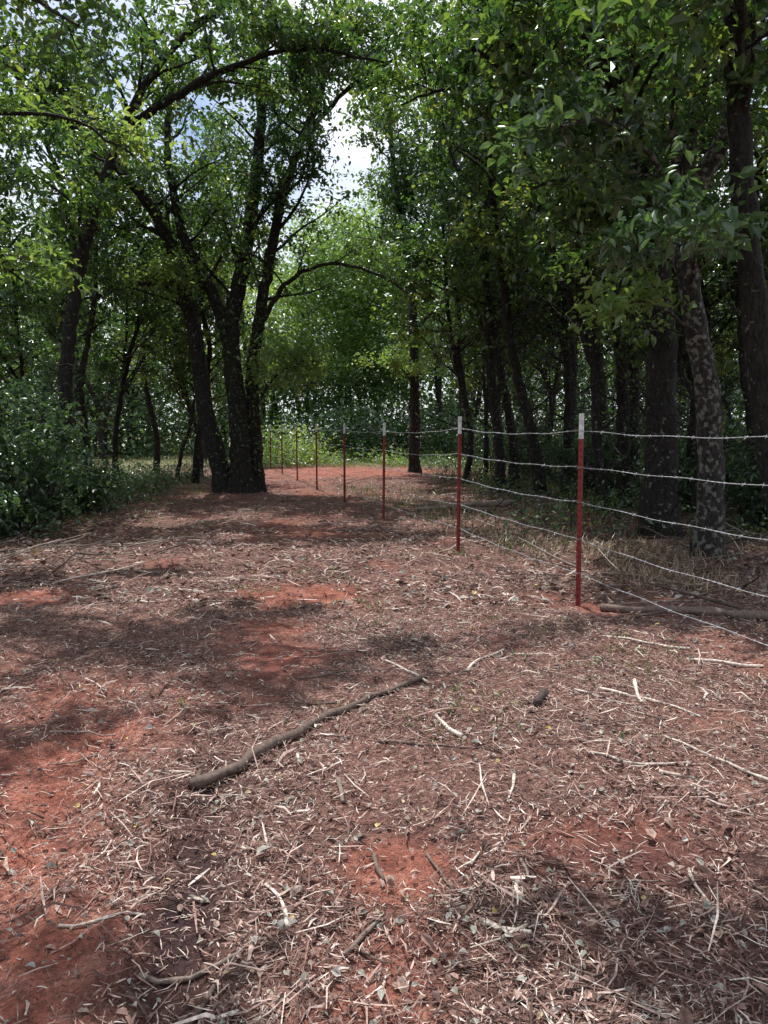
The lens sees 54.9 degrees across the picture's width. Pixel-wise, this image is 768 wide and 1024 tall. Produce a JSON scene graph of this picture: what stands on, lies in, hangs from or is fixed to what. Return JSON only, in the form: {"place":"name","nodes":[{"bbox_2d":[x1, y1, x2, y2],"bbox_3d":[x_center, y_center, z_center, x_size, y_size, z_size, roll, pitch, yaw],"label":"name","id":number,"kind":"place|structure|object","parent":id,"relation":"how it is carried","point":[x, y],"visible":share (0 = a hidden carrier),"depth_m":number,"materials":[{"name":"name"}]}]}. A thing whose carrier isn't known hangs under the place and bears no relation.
{"place":"outdoors","nodes":[
{"label":"outdoors","id":0,"kind":"place"},
{"bbox_2d":[0,432,767,1023],"bbox_3d":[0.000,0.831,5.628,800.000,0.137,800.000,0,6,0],"label":"ground","id":1,"kind":"structure","parent":0,"point":[92,954],"depth_m":3.23,"materials":[{"name":"soil"}]},
{"bbox_2d":[0,302,27,392],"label":"sapling tree","id":2,"kind":"object","parent":1,"relation":"on","point":[14,366],"visible":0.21,"depth_m":23.13,"materials":[{"name":"green plant"}]},
{"bbox_2d":[0,123,41,383],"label":"sapling tree","id":3,"kind":"object","parent":1,"relation":"on","point":[20,163],"visible":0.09,"depth_m":19.84,"materials":[{"name":"green plant"}]},
{"bbox_2d":[0,246,48,421],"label":"sapling tree","id":4,"kind":"object","parent":1,"relation":"on","point":[12,329],"visible":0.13,"depth_m":37.92,"materials":[{"name":"green plant"}]},
{"bbox_2d":[0,0,66,365],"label":"sapling tree","id":5,"kind":"object","parent":1,"relation":"on","point":[5,189],"visible":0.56,"depth_m":12.97,"materials":[{"name":"green plant"}]},
{"bbox_2d":[0,187,77,440],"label":"sapling tree","id":6,"kind":"object","parent":1,"relation":"on","point":[26,368],"visible":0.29,"depth_m":17.04,"materials":[{"name":"green plant"}]},
{"bbox_2d":[0,392,87,461],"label":"bush","id":7,"kind":"object","parent":1,"relation":"on","point":[3,423],"visible":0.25,"depth_m":12.72,"materials":[{"name":"green plant"}]},
{"bbox_2d":[0,359,93,460],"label":"bush","id":8,"kind":"object","parent":1,"relation":"on","point":[37,386],"visible":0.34,"depth_m":14.54,"materials":[{"name":"green plant"}]},
{"bbox_2d":[0,363,112,539],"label":"bush","id":9,"kind":"object","parent":1,"relation":"on","point":[13,507],"visible":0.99,"depth_m":9.95,"materials":[{"name":"green plant"}]},
{"bbox_2d":[0,400,127,521],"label":"bush","id":10,"kind":"object","parent":1,"relation":"on","point":[96,488],"visible":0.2,"depth_m":11.47,"materials":[{"name":"green plant"}]},
{"bbox_2d":[14,194,117,439],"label":"sapling tree","id":11,"kind":"object","parent":1,"relation":"on","point":[47,217],"visible":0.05,"depth_m":33.26,"materials":[{"name":"green plant"}]},
{"bbox_2d":[0,430,140,518],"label":"bush","id":12,"kind":"object","parent":1,"relation":"on","point":[100,475],"visible":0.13,"depth_m":12.50,"materials":[{"name":"green plant"}]},
{"bbox_2d":[13,212,129,465],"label":"sapling tree","id":13,"kind":"object","parent":1,"relation":"on","point":[99,435],"visible":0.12,"depth_m":28.62,"materials":[{"name":"green plant"}]},
{"bbox_2d":[49,730,116,735],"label":"broken stick","id":14,"kind":"object","parent":1,"relation":"on","point":[61,731],"visible":0.97,"depth_m":3.56,"materials":[{"name":"wood"}]},
{"bbox_2d":[0,6,184,478],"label":"sapling tree","id":15,"kind":"object","parent":1,"relation":"on","point":[62,216],"visible":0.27,"depth_m":15.90,"materials":[{"name":"green plant"}]},
{"bbox_2d":[0,0,185,300],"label":"elm tree","id":16,"kind":"object","parent":1,"relation":"on","point":[59,269],"visible":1,"depth_m":7.72,"materials":[{"name":"green plant"}]},
{"bbox_2d":[58,911,145,927],"bbox_3d":[-0.836,1.209,2.197,0.245,0.028,0.016,-2,7,-14],"label":"broken stick","id":17,"kind":"object","parent":1,"relation":"on","point":[92,921],"visible":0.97,"depth_m":2.19,"materials":[{"name":"wood"}]},
{"bbox_2d":[83,306,139,455],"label":"sapling tree","id":18,"kind":"object","parent":1,"relation":"on","point":[97,389],"visible":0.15,"depth_m":38.23,"materials":[{"name":"green plant"}]},
{"bbox_2d":[67,145,188,479],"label":"sapling tree","id":19,"kind":"object","parent":1,"relation":"on","point":[157,311],"visible":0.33,"depth_m":18.31,"materials":[{"name":"green plant"}]},
{"bbox_2d":[107,249,167,456],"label":"sapling tree","id":20,"kind":"object","parent":1,"relation":"on","point":[128,438],"visible":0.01,"depth_m":38.96,"materials":[{"name":"green plant"}]},
{"bbox_2d":[99,198,213,474],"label":"sapling tree","id":21,"kind":"object","parent":1,"relation":"on","point":[156,437],"visible":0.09,"depth_m":22.85,"materials":[{"name":"green plant"}]},
{"bbox_2d":[111,233,222,474],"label":"sapling tree","id":22,"kind":"object","parent":1,"relation":"on","point":[153,374],"visible":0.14,"depth_m":21.94,"materials":[{"name":"green plant"}]},
{"bbox_2d":[138,952,236,984],"bbox_3d":[-0.535,1.253,2.030,0.274,0.083,0.020,-1,6,-6],"label":"broken stick","id":23,"kind":"object","parent":1,"relation":"on","point":[169,980],"visible":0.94,"depth_m":2.03,"materials":[{"name":"wood"}]},
{"bbox_2d":[120,132,269,483],"bbox_3d":[-5.097,-5.286,19.815,4.059,9.166,3.632,7,0,-1],"label":"sapling tree","id":24,"kind":"object","parent":1,"relation":"on","point":[205,313],"visible":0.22,"depth_m":19.58,"materials":[{"name":"green plant"}]},
{"bbox_2d":[138,235,260,480],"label":"sapling tree","id":25,"kind":"object","parent":1,"relation":"on","point":[188,384],"visible":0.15,"depth_m":21.25,"materials":[{"name":"green plant"}]},
{"bbox_2d":[185,983,216,1023],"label":"broken stick","id":26,"kind":"object","parent":1,"relation":"on","point":[198,1011],"visible":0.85,"depth_m":1.92,"materials":[{"name":"wood"}]},
{"bbox_2d":[163,91,258,462],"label":"sapling tree","id":27,"kind":"object","parent":1,"relation":"on","point":[210,141],"visible":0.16,"depth_m":30.07,"materials":[{"name":"green plant"}]},
{"bbox_2d":[0,0,447,493],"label":"elm tree","id":28,"kind":"object","parent":1,"relation":"on","point":[244,472],"visible":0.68,"depth_m":16.02,"materials":[{"name":"green plant"}]},
{"bbox_2d":[0,0,460,473],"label":"elm tree","id":29,"kind":"object","parent":1,"relation":"on","point":[296,40],"visible":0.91,"depth_m":12.08,"materials":[{"name":"green plant"}]},
{"bbox_2d":[264,883,290,929],"bbox_3d":[-0.318,1.187,2.239,0.032,0.029,0.205,-3,7,-26],"label":"broken stick","id":30,"kind":"object","parent":1,"relation":"on","point":[275,892],"visible":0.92,"depth_m":2.23,"materials":[{"name":"wood"}]},
{"bbox_2d":[298,669,365,678],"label":"broken stick","id":31,"kind":"object","parent":1,"relation":"on","point":[325,674],"visible":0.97,"depth_m":4.37,"materials":[{"name":"wood"}]},
{"bbox_2d":[336,777,344,802],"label":"broken stick","id":32,"kind":"object","parent":1,"relation":"on","point":[339,784],"visible":0.98,"depth_m":2.96,"materials":[{"name":"wood"}]},
{"bbox_2d":[339,912,385,957],"bbox_3d":[-0.057,1.215,2.123,0.020,0.033,0.199,5,8,39],"label":"broken stick","id":33,"kind":"object","parent":1,"relation":"on","point":[358,940],"visible":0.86,"depth_m":2.11,"materials":[{"name":"wood"}]},
{"bbox_2d":[0,178,745,461],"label":"distant trees","id":34,"kind":"object","parent":1,"relation":"on","point":[356,329],"visible":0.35,"depth_m":36.91,"materials":[{"name":"green plant"}]},
{"bbox_2d":[371,851,385,881],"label":"broken stick","id":35,"kind":"object","parent":1,"relation":"on","point":[376,866],"visible":1,"depth_m":2.41,"materials":[{"name":"wood"}]},
{"bbox_2d":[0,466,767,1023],"bbox_3d":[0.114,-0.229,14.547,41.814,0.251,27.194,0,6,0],"label":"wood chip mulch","id":36,"kind":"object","parent":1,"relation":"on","point":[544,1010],"visible":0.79,"depth_m":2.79,"materials":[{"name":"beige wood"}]},
{"bbox_2d":[0,141,767,551],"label":"bare branch tangle","id":37,"kind":"object","parent":1,"relation":"on","point":[612,391],"visible":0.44,"depth_m":11.79,"materials":[{"name":"brown plant"}]},
{"bbox_2d":[0,399,767,545],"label":"undergrowth","id":38,"kind":"object","parent":1,"relation":"on","point":[144,484],"visible":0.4,"depth_m":16.38,"materials":[{"name":"green plant"}]},
{"bbox_2d":[0,460,767,1023],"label":"fallen leaves","id":39,"kind":"object","parent":1,"relation":"on","point":[686,1014],"depth_m":3.32,"materials":[{"name":"plant"}]},
{"bbox_2d":[0,475,767,1023],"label":"scattered twigs","id":40,"kind":"object","parent":1,"relation":"on","point":[132,545],"visible":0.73,"depth_m":7.10,"materials":[{"name":"wood"}]},
{"bbox_2d":[39,456,767,744],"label":"grass tufts","id":41,"kind":"object","parent":1,"relation":"on","point":[405,464],"visible":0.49,"depth_m":8.72,"materials":[{"name":"plant"}]},
{"bbox_2d":[384,659,429,683],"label":"broken stick","id":42,"kind":"object","parent":1,"relation":"on","point":[415,673],"visible":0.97,"depth_m":4.42,"materials":[{"name":"wood"}]},
{"bbox_2d":[322,45,513,472],"bbox_3d":[1.162,-7.609,23.658,5.690,13.025,5.508,-4,8,-33],"label":"elm tree","id":43,"kind":"object","parent":1,"relation":"on","point":[396,191],"visible":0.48,"depth_m":23.02,"materials":[{"name":"green plant"}]},
{"bbox_2d":[378,739,490,748],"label":"broken stick","id":44,"kind":"object","parent":1,"relation":"on","point":[396,741],"visible":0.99,"depth_m":3.42,"materials":[{"name":"wood"}]},
{"bbox_2d":[425,852,454,893],"bbox_3d":[0.184,1.166,2.388,0.019,0.028,0.220,-2,7,-21],"label":"broken stick","id":45,"kind":"object","parent":1,"relation":"on","point":[436,867],"visible":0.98,"depth_m":2.41,"materials":[{"name":"wood"}]},
{"bbox_2d":[358,117,534,483],"bbox_3d":[1.537,-5.356,18.744,3.956,9.622,5.179,5,8,38],"label":"sapling tree","id":46,"kind":"object","parent":1,"relation":"on","point":[424,291],"visible":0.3,"depth_m":18.53,"materials":[{"name":"green plant"}]},
{"bbox_2d":[435,713,463,737],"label":"broken stick","id":47,"kind":"object","parent":1,"relation":"on","point":[457,733],"visible":0.97,"depth_m":3.54,"materials":[{"name":"wood"}]},
{"bbox_2d":[423,270,482,459],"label":"sapling tree","id":48,"kind":"object","parent":1,"relation":"on","point":[461,413],"visible":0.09,"depth_m":32.70,"materials":[{"name":"green plant"}]},
{"bbox_2d":[398,499,512,512],"bbox_3d":[1.350,-0.127,13.604,2.155,0.156,1.363,0,6,0],"label":"fallen log","id":49,"kind":"object","parent":1,"relation":"on","point":[422,507],"visible":0.76,"depth_m":13.51,"materials":[{"name":"wood"}]},
{"bbox_2d":[387,0,561,488],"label":"sapling tree","id":50,"kind":"object","parent":1,"relation":"on","point":[509,421],"visible":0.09,"depth_m":17.59,"materials":[{"name":"green plant"}]},
{"bbox_2d":[398,0,562,492],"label":"sapling tree","id":51,"kind":"object","parent":1,"relation":"on","point":[468,170],"visible":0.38,"depth_m":16.35,"materials":[{"name":"green plant"}]},
{"bbox_2d":[467,648,503,669],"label":"broken stick","id":52,"kind":"object","parent":1,"relation":"on","point":[472,663],"visible":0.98,"depth_m":4.62,"materials":[{"name":"wood"}]},
{"bbox_2d":[417,232,554,434],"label":"sapling tree","id":53,"kind":"object","parent":1,"relation":"on","point":[467,379],"visible":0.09,"depth_m":22.78,"materials":[{"name":"green plant"}]},
{"bbox_2d":[433,180,550,480],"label":"sapling tree","id":54,"kind":"object","parent":1,"relation":"on","point":[486,421],"visible":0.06,"depth_m":20.70,"materials":[{"name":"green plant"}]},
{"bbox_2d":[455,153,546,470],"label":"sapling tree","id":55,"kind":"object","parent":1,"relation":"on","point":[470,401],"visible":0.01,"depth_m":25.35,"materials":[{"name":"green plant"}]},
{"bbox_2d":[409,0,596,495],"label":"sapling tree","id":56,"kind":"object","parent":1,"relation":"on","point":[524,402],"visible":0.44,"depth_m":15.00,"materials":[{"name":"green plant"}]},
{"bbox_2d":[479,917,531,933],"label":"broken stick","id":57,"kind":"object","parent":1,"relation":"on","point":[490,923],"visible":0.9,"depth_m":2.14,"materials":[{"name":"wood"}]},
{"bbox_2d":[485,337,536,424],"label":"sapling tree","id":58,"kind":"object","parent":1,"relation":"on","point":[509,379],"visible":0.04,"depth_m":36.32,"materials":[{"name":"green plant"}]},
{"bbox_2d":[507,770,515,801],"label":"broken stick","id":59,"kind":"object","parent":1,"relation":"on","point":[513,778],"visible":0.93,"depth_m":3.01,"materials":[{"name":"wood"}]},
{"bbox_2d":[262,413,767,645],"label":"barbed wire fence","id":60,"kind":"object","parent":1,"relation":"on","point":[581,430],"visible":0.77,"depth_m":6.48,"materials":[{"name":"metal"}]},
{"bbox_2d":[519,857,528,875],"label":"broken stick","id":61,"kind":"object","parent":1,"relation":"on","point":[524,865],"visible":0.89,"depth_m":2.41,"materials":[{"name":"wood"}]},
{"bbox_2d":[337,0,725,506],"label":"oak tree","id":62,"kind":"object","parent":1,"relation":"on","point":[382,79],"visible":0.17,"depth_m":12.51,"materials":[{"name":"green plant"}]},
{"bbox_2d":[511,326,562,429],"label":"sapling tree","id":63,"kind":"object","parent":1,"relation":"on","point":[528,385],"visible":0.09,"depth_m":35.08,"materials":[{"name":"green plant"}]},
{"bbox_2d":[489,410,588,480],"bbox_3d":[4.574,-1.818,20.980,3.037,2.177,4.072,0,6,0],"label":"bush","id":64,"kind":"object","parent":1,"relation":"on","point":[522,454],"visible":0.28,"depth_m":20.76,"materials":[{"name":"green plant"}]},
{"bbox_2d":[477,70,601,492],"bbox_3d":[3.787,-5.279,16.202,3.453,10.027,3.227,1,6,5],"label":"sapling tree","id":65,"kind":"object","parent":1,"relation":"on","point":[566,393],"visible":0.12,"depth_m":16.31,"materials":[{"name":"green plant"}]},
{"bbox_2d":[533,688,548,706],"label":"broken stick","id":66,"kind":"object","parent":1,"relation":"on","point":[540,696],"visible":0.99,"depth_m":3.92,"materials":[{"name":"wood"}]},
{"bbox_2d":[431,0,668,511],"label":"sapling tree","id":67,"kind":"object","parent":1,"relation":"on","point":[483,102],"visible":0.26,"depth_m":12.46,"materials":[{"name":"green plant"}]},
{"bbox_2d":[519,287,580,441],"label":"sapling tree","id":68,"kind":"object","parent":1,"relation":"on","point":[552,382],"visible":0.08,"depth_m":27.50,"materials":[{"name":"green plant"}]},
{"bbox_2d":[500,254,611,477],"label":"sapling tree","id":69,"kind":"object","parent":1,"relation":"on","point":[555,384],"visible":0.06,"depth_m":22.33,"materials":[{"name":"green plant"}]},
{"bbox_2d":[504,48,639,484],"bbox_3d":[5.188,-8.041,19.806,4.639,14.923,4.935,4,3,-5],"label":"sapling tree","id":70,"kind":"object","parent":1,"relation":"on","point":[574,357],"visible":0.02,"depth_m":19.47,"materials":[{"name":"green plant"}]},
{"bbox_2d":[543,234,610,424],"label":"sapling tree","id":71,"kind":"object","parent":1,"relation":"on","point":[585,366],"visible":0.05,"depth_m":33.41,"materials":[{"name":"green plant"}]},
{"bbox_2d":[540,21,642,458],"bbox_3d":[5.923,-8.631,21.340,4.909,15.825,5.223,-6,7,14],"label":"sapling tree","id":72,"kind":"object","parent":1,"relation":"on","point":[603,405],"visible":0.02,"depth_m":22.42,"materials":[{"name":"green plant"}]},
{"bbox_2d":[541,414,642,497],"bbox_3d":[4.443,-1.131,16.095,2.198,1.949,2.438,0,6,0],"label":"bush","id":73,"kind":"object","parent":1,"relation":"on","point":[608,452],"visible":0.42,"depth_m":15.84,"materials":[{"name":"green plant"}]},
{"bbox_2d":[424,0,767,539],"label":"oak tree","id":74,"kind":"object","parent":1,"relation":"on","point":[512,50],"visible":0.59,"depth_m":8.94,"materials":[{"name":"green plant"}]},
{"bbox_2d":[574,688,630,704],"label":"broken stick","id":75,"kind":"object","parent":1,"relation":"on","point":[580,690],"visible":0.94,"depth_m":4.01,"materials":[{"name":"wood"}]},
{"bbox_2d":[510,10,719,499],"bbox_3d":[4.637,-5.829,14.995,4.931,11.423,4.123,-5,8,-36],"label":"sapling tree","id":76,"kind":"object","parent":1,"relation":"on","point":[633,399],"visible":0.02,"depth_m":15.28,"materials":[{"name":"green plant"}]},
{"bbox_2d":[541,387,690,482],"bbox_3d":[6.282,-1.858,19.076,4.472,2.961,2.546,0,6,0],"label":"bush","id":77,"kind":"object","parent":1,"relation":"on","point":[588,426],"visible":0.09,"depth_m":18.89,"materials":[{"name":"green plant"}]},
{"bbox_2d":[479,0,767,559],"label":"post oak tree","id":78,"kind":"object","parent":1,"relation":"on","point":[684,228],"visible":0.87,"depth_m":6.97,"materials":[{"name":"green plant"}]},
{"bbox_2d":[606,340,644,409],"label":"sapling tree","id":79,"kind":"object","parent":1,"relation":"on","point":[614,378],"visible":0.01,"depth_m":37.28,"materials":[{"name":"green plant"}]},
{"bbox_2d":[632,678,642,702],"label":"broken stick","id":80,"kind":"object","parent":1,"relation":"on","point":[634,682],"visible":0.93,"depth_m":4.07,"materials":[{"name":"wood"}]},
{"bbox_2d":[589,751,687,764],"bbox_3d":[1.097,1.069,3.184,0.412,0.031,0.036,1,7,13],"label":"broken stick","id":81,"kind":"object","parent":1,"relation":"on","point":[636,763],"visible":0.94,"depth_m":3.17,"materials":[{"name":"wood"}]},
{"bbox_2d":[600,635,690,649],"bbox_3d":[1.747,0.872,4.971,0.588,0.030,0.030,4,7,30],"label":"broken stick","id":82,"kind":"object","parent":1,"relation":"on","point":[687,648],"visible":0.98,"depth_m":4.95,"materials":[{"name":"wood"}]},
{"bbox_2d":[598,686,700,716],"bbox_3d":[1.403,1.003,3.942,0.571,0.026,0.024,6,9,44],"label":"broken stick","id":83,"kind":"object","parent":1,"relation":"on","point":[635,696],"visible":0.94,"depth_m":3.96,"materials":[{"name":"wood"}]},
{"bbox_2d":[593,16,732,428],"bbox_3d":[6.189,-6.154,16.534,4.516,11.673,3.400,-1,6,-9],"label":"sapling tree","id":84,"kind":"object","parent":1,"relation":"on","point":[677,315],"depth_m":16.57,"materials":[{"name":"green plant"}]},
{"bbox_2d":[566,0,767,516],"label":"oak tree","id":85,"kind":"object","parent":1,"relation":"on","point":[734,42],"visible":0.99,"depth_m":6.93,"materials":[{"name":"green plant"}]},
{"bbox_2d":[567,39,767,519],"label":"sapling tree","id":86,"kind":"object","parent":1,"relation":"on","point":[683,380],"visible":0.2,"depth_m":11.98,"materials":[{"name":"green plant"}]},
{"bbox_2d":[570,12,767,504],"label":"sapling tree","id":87,"kind":"object","parent":1,"relation":"on","point":[706,296],"visible":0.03,"depth_m":12.50,"materials":[{"name":"green plant"}]},
{"bbox_2d":[625,272,721,460],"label":"sapling tree","id":88,"kind":"object","parent":1,"relation":"on","point":[645,365],"visible":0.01,"depth_m":22.65,"materials":[{"name":"green plant"}]},
{"bbox_2d":[602,381,745,490],"bbox_3d":[7.177,-1.543,15.689,5.234,2.860,2.748,0,6,0],"label":"bush","id":89,"kind":"object","parent":1,"relation":"on","point":[724,425],"visible":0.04,"depth_m":15.12,"materials":[{"name":"green plant"}]},
{"bbox_2d":[615,417,741,512],"bbox_3d":[5.550,-0.727,13.114,2.705,1.951,2.007,-3,7,-24],"label":"bush","id":90,"kind":"object","parent":1,"relation":"on","point":[685,470],"visible":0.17,"depth_m":12.73,"materials":[{"name":"green plant"}]},
{"bbox_2d":[600,603,767,619],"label":"fallen log","id":91,"kind":"object","parent":1,"relation":"on","point":[747,614],"visible":0.93,"depth_m":5.68,"materials":[{"name":"wood"}]},
{"bbox_2d":[659,769,718,784],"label":"broken stick","id":92,"kind":"object","parent":1,"relation":"on","point":[670,773],"visible":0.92,"depth_m":3.06,"materials":[{"name":"wood"}]},
{"bbox_2d":[687,867,708,900],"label":"broken stick","id":93,"kind":"object","parent":1,"relation":"on","point":[693,879],"visible":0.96,"depth_m":2.38,"materials":[{"name":"wood"}]},
{"bbox_2d":[678,149,737,420],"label":"sapling tree","id":94,"kind":"object","parent":1,"relation":"on","point":[714,283],"visible":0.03,"depth_m":24.44,"materials":[{"name":"green plant"}]},
{"bbox_2d":[664,735,767,780],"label":"broken stick","id":95,"kind":"object","parent":1,"relation":"on","point":[730,764],"visible":0.81,"depth_m":3.19,"materials":[{"name":"wood"}]},
{"bbox_2d":[698,260,739,408],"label":"sapling tree","id":96,"kind":"object","parent":1,"relation":"on","point":[738,369],"visible":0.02,"depth_m":34.63,"materials":[{"name":"green plant"}]},
{"bbox_2d":[703,264,740,436],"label":"sapling tree","id":97,"kind":"object","parent":1,"relation":"on","point":[733,376],"visible":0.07,"depth_m":36.47,"materials":[{"name":"green plant"}]},
{"bbox_2d":[687,658,763,666],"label":"broken stick","id":98,"kind":"object","parent":1,"relation":"on","point":[735,664],"visible":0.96,"depth_m":4.54,"materials":[{"name":"wood"}]},
{"bbox_2d":[714,301,741,422],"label":"sapling tree","id":99,"kind":"object","parent":1,"relation":"on","point":[735,377],"visible":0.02,"depth_m":37.93,"materials":[{"name":"green plant"}]},
{"bbox_2d":[717,306,741,429],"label":"sapling tree","id":100,"kind":"object","parent":1,"relation":"on","point":[730,391],"visible":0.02,"depth_m":37.09,"materials":[{"name":"green plant"}]},
{"bbox_2d":[698,41,767,518],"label":"sapling tree","id":101,"kind":"object","parent":1,"relation":"on","point":[761,160],"visible":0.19,"depth_m":11.64,"materials":[{"name":"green plant"}]},
{"bbox_2d":[701,86,767,434],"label":"sapling tree","id":102,"kind":"object","parent":1,"relation":"on","point":[762,244],"visible":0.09,"depth_m":12.05,"materials":[{"name":"green plant"}]},
{"bbox_2d":[722,414,758,501],"bbox_3d":[6.819,-0.770,12.388,2.536,2.133,2.625,-4,8,-35],"label":"bush","id":103,"kind":"object","parent":1,"relation":"on","point":[737,446],"visible":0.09,"depth_m":12.54,"materials":[{"name":"green plant"}]},
{"bbox_2d":[724,432,767,528],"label":"bush","id":104,"kind":"object","parent":1,"relation":"on","point":[753,502],"visible":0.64,"depth_m":10.84,"materials":[{"name":"green plant"}]},
{"bbox_2d":[0,0,767,430],"label":"sky","id":105,"kind":"structure","parent":0,"point":[356,154],"materials":[{"name":"white"}]}
]}

